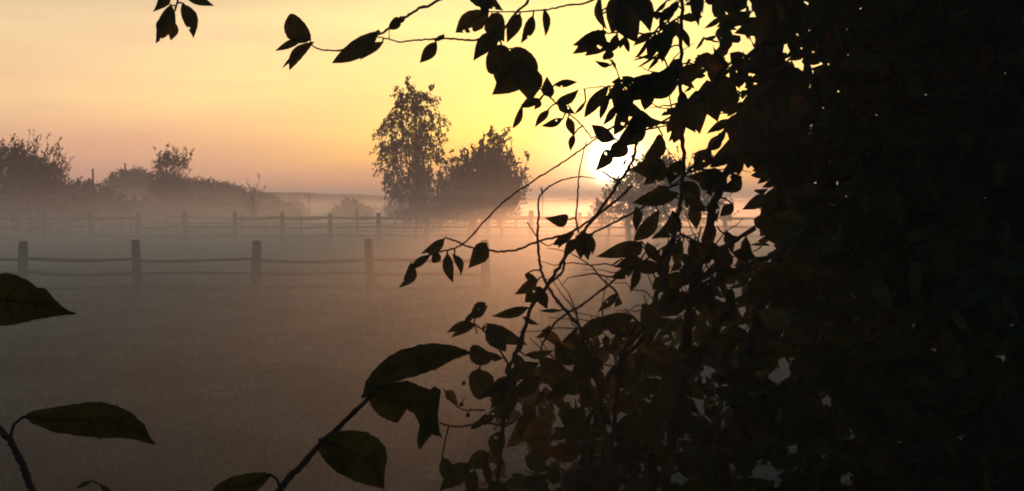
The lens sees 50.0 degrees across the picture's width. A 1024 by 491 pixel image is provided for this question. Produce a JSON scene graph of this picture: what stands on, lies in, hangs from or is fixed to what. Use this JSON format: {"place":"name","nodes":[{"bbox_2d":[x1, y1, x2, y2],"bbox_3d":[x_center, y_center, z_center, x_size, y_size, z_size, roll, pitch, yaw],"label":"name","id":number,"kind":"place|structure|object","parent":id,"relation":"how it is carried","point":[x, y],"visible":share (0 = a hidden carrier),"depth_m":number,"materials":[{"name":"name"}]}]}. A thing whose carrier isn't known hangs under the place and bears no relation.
{"place":"outdoors","nodes":[
{"label":"outdoors","id":0,"kind":"place"},
{"bbox_2d":[0,0,925,198],"label":"sky","id":1,"kind":"structure","parent":0,"point":[93,75],"materials":[{"name":"yellow"}]},
{"bbox_2d":[151,192,833,215],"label":"wooded hill","id":2,"kind":"structure","parent":0,"point":[321,204],"depth_m":139.97,"materials":[{"name":"green plant"}]},
{"bbox_2d":[0,199,1012,490],"bbox_3d":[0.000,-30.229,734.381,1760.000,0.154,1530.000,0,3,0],"label":"meadow ground","id":3,"kind":"structure","parent":0,"point":[226,247],"depth_m":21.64,"materials":[{"name":"plant"}]},
{"bbox_2d":[0,136,71,233],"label":"hawthorn tree","id":4,"kind":"object","parent":3,"relation":"on","point":[7,178],"visible":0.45,"depth_m":61.43,"materials":[{"name":"green plant"}]},
{"bbox_2d":[0,273,76,325],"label":"sapling","id":5,"kind":"object","parent":3,"relation":"on","point":[22,300],"visible":1,"depth_m":0.77,"materials":[{"name":"green plant"}]},
{"bbox_2d":[6,130,74,233],"bbox_3d":[-25.851,-3.420,60.017,3.330,6.044,2.577,0,3,0],"label":"elder tree","id":6,"kind":"object","parent":3,"relation":"on","point":[46,179],"visible":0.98,"depth_m":59.77,"materials":[{"name":"green plant"}]},
{"bbox_2d":[57,159,82,232],"bbox_3d":[-25.955,-2.814,63.957,1.558,4.479,1.239,1,3,28],"label":"young orchard tree","id":7,"kind":"object","parent":3,"relation":"on","point":[68,169],"visible":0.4,"depth_m":63.83,"materials":[{"name":"grey plant"}]},
{"bbox_2d":[0,402,156,490],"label":"sapling","id":8,"kind":"object","parent":3,"relation":"on","point":[99,420],"visible":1,"depth_m":0.78,"materials":[{"name":"green plant"}]},
{"bbox_2d":[35,177,121,230],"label":"hedge bush","id":9,"kind":"object","parent":3,"relation":"on","point":[86,186],"visible":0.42,"depth_m":65.59,"materials":[{"name":"green plant"}]},
{"bbox_2d":[92,169,94,227],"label":"utility pole","id":10,"kind":"object","parent":3,"relation":"on","point":[92,183],"visible":0.34,"depth_m":74.83,"materials":[{"name":"brown wood"}]},
{"bbox_2d":[112,189,129,234],"bbox_3d":[-21.375,-1.737,59.975,0.934,2.680,1.153,0,3,0],"label":"young orchard tree","id":11,"kind":"object","parent":3,"relation":"on","point":[119,197],"visible":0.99,"depth_m":59.93,"materials":[{"name":"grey plant"}]},
{"bbox_2d":[93,198,154,228],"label":"hedge bush","id":12,"kind":"object","parent":3,"relation":"on","point":[125,214],"visible":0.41,"depth_m":71.37,"materials":[{"name":"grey plant"}]},
{"bbox_2d":[102,165,156,199],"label":"oak tree","id":13,"kind":"object","parent":3,"relation":"on","point":[132,182],"visible":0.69,"depth_m":117.02,"materials":[{"name":"green plant"}]},
{"bbox_2d":[121,194,140,234],"bbox_3d":[-21.218,-1.662,61.063,1.336,2.436,0.798,1,3,16],"label":"young orchard tree","id":14,"kind":"object","parent":3,"relation":"on","point":[133,205],"visible":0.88,"depth_m":60.94,"materials":[{"name":"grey plant"}]},
{"bbox_2d":[75,479,187,490],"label":"weed stem","id":15,"kind":"object","parent":3,"relation":"on","point":[86,483],"visible":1,"depth_m":1.02,"materials":[{"name":"black plant"}]},
{"bbox_2d":[120,198,150,222],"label":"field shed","id":16,"kind":"structure","parent":3,"relation":"on","point":[136,201],"depth_m":89.94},
{"bbox_2d":[141,143,203,225],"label":"hawthorn tree","id":17,"kind":"object","parent":3,"relation":"on","point":[167,186],"visible":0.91,"depth_m":77.47,"materials":[{"name":"grey plant"}]},
{"bbox_2d":[181,173,211,222],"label":"oak tree","id":18,"kind":"object","parent":3,"relation":"on","point":[198,186],"visible":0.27,"depth_m":88.06,"materials":[{"name":"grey plant"}]},
{"bbox_2d":[168,195,231,225],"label":"hedge bush","id":19,"kind":"object","parent":3,"relation":"on","point":[201,208],"visible":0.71,"depth_m":72.89,"materials":[{"name":"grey plant"}]},
{"bbox_2d":[195,176,210,188],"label":"oak tree","id":20,"kind":"object","parent":3,"relation":"on","point":[202,179],"visible":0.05,"depth_m":91.20,"materials":[{"name":"grey plant"}]},
{"bbox_2d":[201,177,225,199],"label":"oak tree","id":21,"kind":"object","parent":3,"relation":"on","point":[215,184],"visible":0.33,"depth_m":89.63,"materials":[{"name":"grey plant"}]},
{"bbox_2d":[210,181,241,202],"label":"oak tree","id":22,"kind":"object","parent":3,"relation":"on","point":[222,192],"visible":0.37,"depth_m":89.32,"materials":[{"name":"grey plant"}]},
{"bbox_2d":[201,193,267,225],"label":"hedge bush","id":23,"kind":"object","parent":3,"relation":"on","point":[236,206],"visible":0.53,"depth_m":73.75,"materials":[{"name":"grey plant"}]},
{"bbox_2d":[223,184,255,222],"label":"oak tree","id":24,"kind":"object","parent":3,"relation":"on","point":[237,193],"visible":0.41,"depth_m":87.39,"materials":[{"name":"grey plant"}]},
{"bbox_2d":[0,239,491,302],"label":"post and rail fence","id":25,"kind":"object","parent":3,"relation":"on","point":[138,286],"visible":0.89,"depth_m":21.89,"materials":[{"name":"brown wood"}]},
{"bbox_2d":[244,186,261,199],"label":"oak tree","id":26,"kind":"object","parent":3,"relation":"on","point":[252,191],"visible":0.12,"depth_m":91.53,"materials":[{"name":"grey plant"}]},
{"bbox_2d":[242,173,265,234],"bbox_3d":[-13.663,-2.068,57.804,1.086,3.539,1.022,2,3,41],"label":"young orchard tree","id":27,"kind":"object","parent":3,"relation":"on","point":[253,208],"visible":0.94,"depth_m":57.92,"materials":[{"name":"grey plant"}]},
{"bbox_2d":[254,192,283,212],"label":"oak tree","id":28,"kind":"object","parent":3,"relation":"on","point":[267,197],"visible":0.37,"depth_m":90.95,"materials":[{"name":"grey plant"}]},
{"bbox_2d":[238,201,302,225],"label":"hedge bush","id":29,"kind":"object","parent":3,"relation":"on","point":[290,211],"visible":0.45,"depth_m":74.61,"materials":[{"name":"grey plant"}]},
{"bbox_2d":[283,198,310,221],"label":"oak tree","id":30,"kind":"object","parent":3,"relation":"on","point":[306,212],"visible":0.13,"depth_m":92.64,"materials":[{"name":"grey plant"}]},
{"bbox_2d":[304,194,312,215],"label":"utility pole","id":31,"kind":"object","parent":3,"relation":"on","point":[308,196],"visible":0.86,"depth_m":99.86,"materials":[{"name":"brown wood"}]},
{"bbox_2d":[15,209,610,237],"bbox_3d":[-10.097,-1.023,56.402,30.476,1.707,0.233,0,3,-2],"label":"post and rail fence","id":32,"kind":"object","parent":3,"relation":"on","point":[167,223],"visible":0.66,"depth_m":56.29,"materials":[{"name":"brown wood"}]},
{"bbox_2d":[212,343,471,490],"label":"sapling","id":33,"kind":"object","parent":3,"relation":"on","point":[357,456],"visible":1,"depth_m":0.84,"materials":[{"name":"green plant"}]},
{"bbox_2d":[325,196,378,224],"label":"bush","id":34,"kind":"object","parent":3,"relation":"on","point":[348,209],"visible":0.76,"depth_m":81.50,"materials":[{"name":"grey plant"}]},
{"bbox_2d":[0,211,773,243],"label":"post and rail fence","id":35,"kind":"object","parent":3,"relation":"on","point":[90,235],"visible":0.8,"depth_m":49.39,"materials":[{"name":"brown wood"}]},
{"bbox_2d":[380,190,436,225],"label":"bush","id":36,"kind":"object","parent":3,"relation":"on","point":[388,209],"visible":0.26,"depth_m":75.65,"materials":[{"name":"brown plant"}]},
{"bbox_2d":[369,75,457,238],"bbox_3d":[-4.756,-4.333,54.744,4.935,8.338,3.145,0,3,0],"label":"ash tree","id":37,"kind":"object","parent":3,"relation":"on","point":[417,197],"visible":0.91,"depth_m":54.54,"materials":[{"name":"green plant"}]},
{"bbox_2d":[427,125,532,240],"bbox_3d":[-1.567,-2.945,52.837,5.153,5.730,3.262,0,3,0],"label":"hawthorn tree","id":38,"kind":"object","parent":3,"relation":"on","point":[489,184],"visible":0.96,"depth_m":52.52,"materials":[{"name":"green plant"}]},
{"bbox_2d":[542,189,542,229],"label":"utility pole","id":39,"kind":"object","parent":3,"relation":"on","point":[542,207],"visible":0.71,"depth_m":65.93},
{"bbox_2d":[153,0,1023,490],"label":"overhanging tree","id":40,"kind":"object","parent":3,"relation":"on","point":[901,152],"visible":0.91,"depth_m":2.04,"materials":[{"name":"green plant"}]},
{"bbox_2d":[587,145,738,245],"bbox_3d":[6.412,-2.055,46.861,6.423,4.484,3.412,0,3,0],"label":"hawthorn tree","id":41,"kind":"object","parent":3,"relation":"on","point":[631,198],"visible":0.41,"depth_m":46.67,"materials":[{"name":"green plant"}]},
{"bbox_2d":[399,124,1023,490],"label":"broadleaf shrub","id":42,"kind":"object","parent":3,"relation":"on","point":[962,380],"visible":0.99,"depth_m":1.82,"materials":[{"name":"green plant"}]}
]}

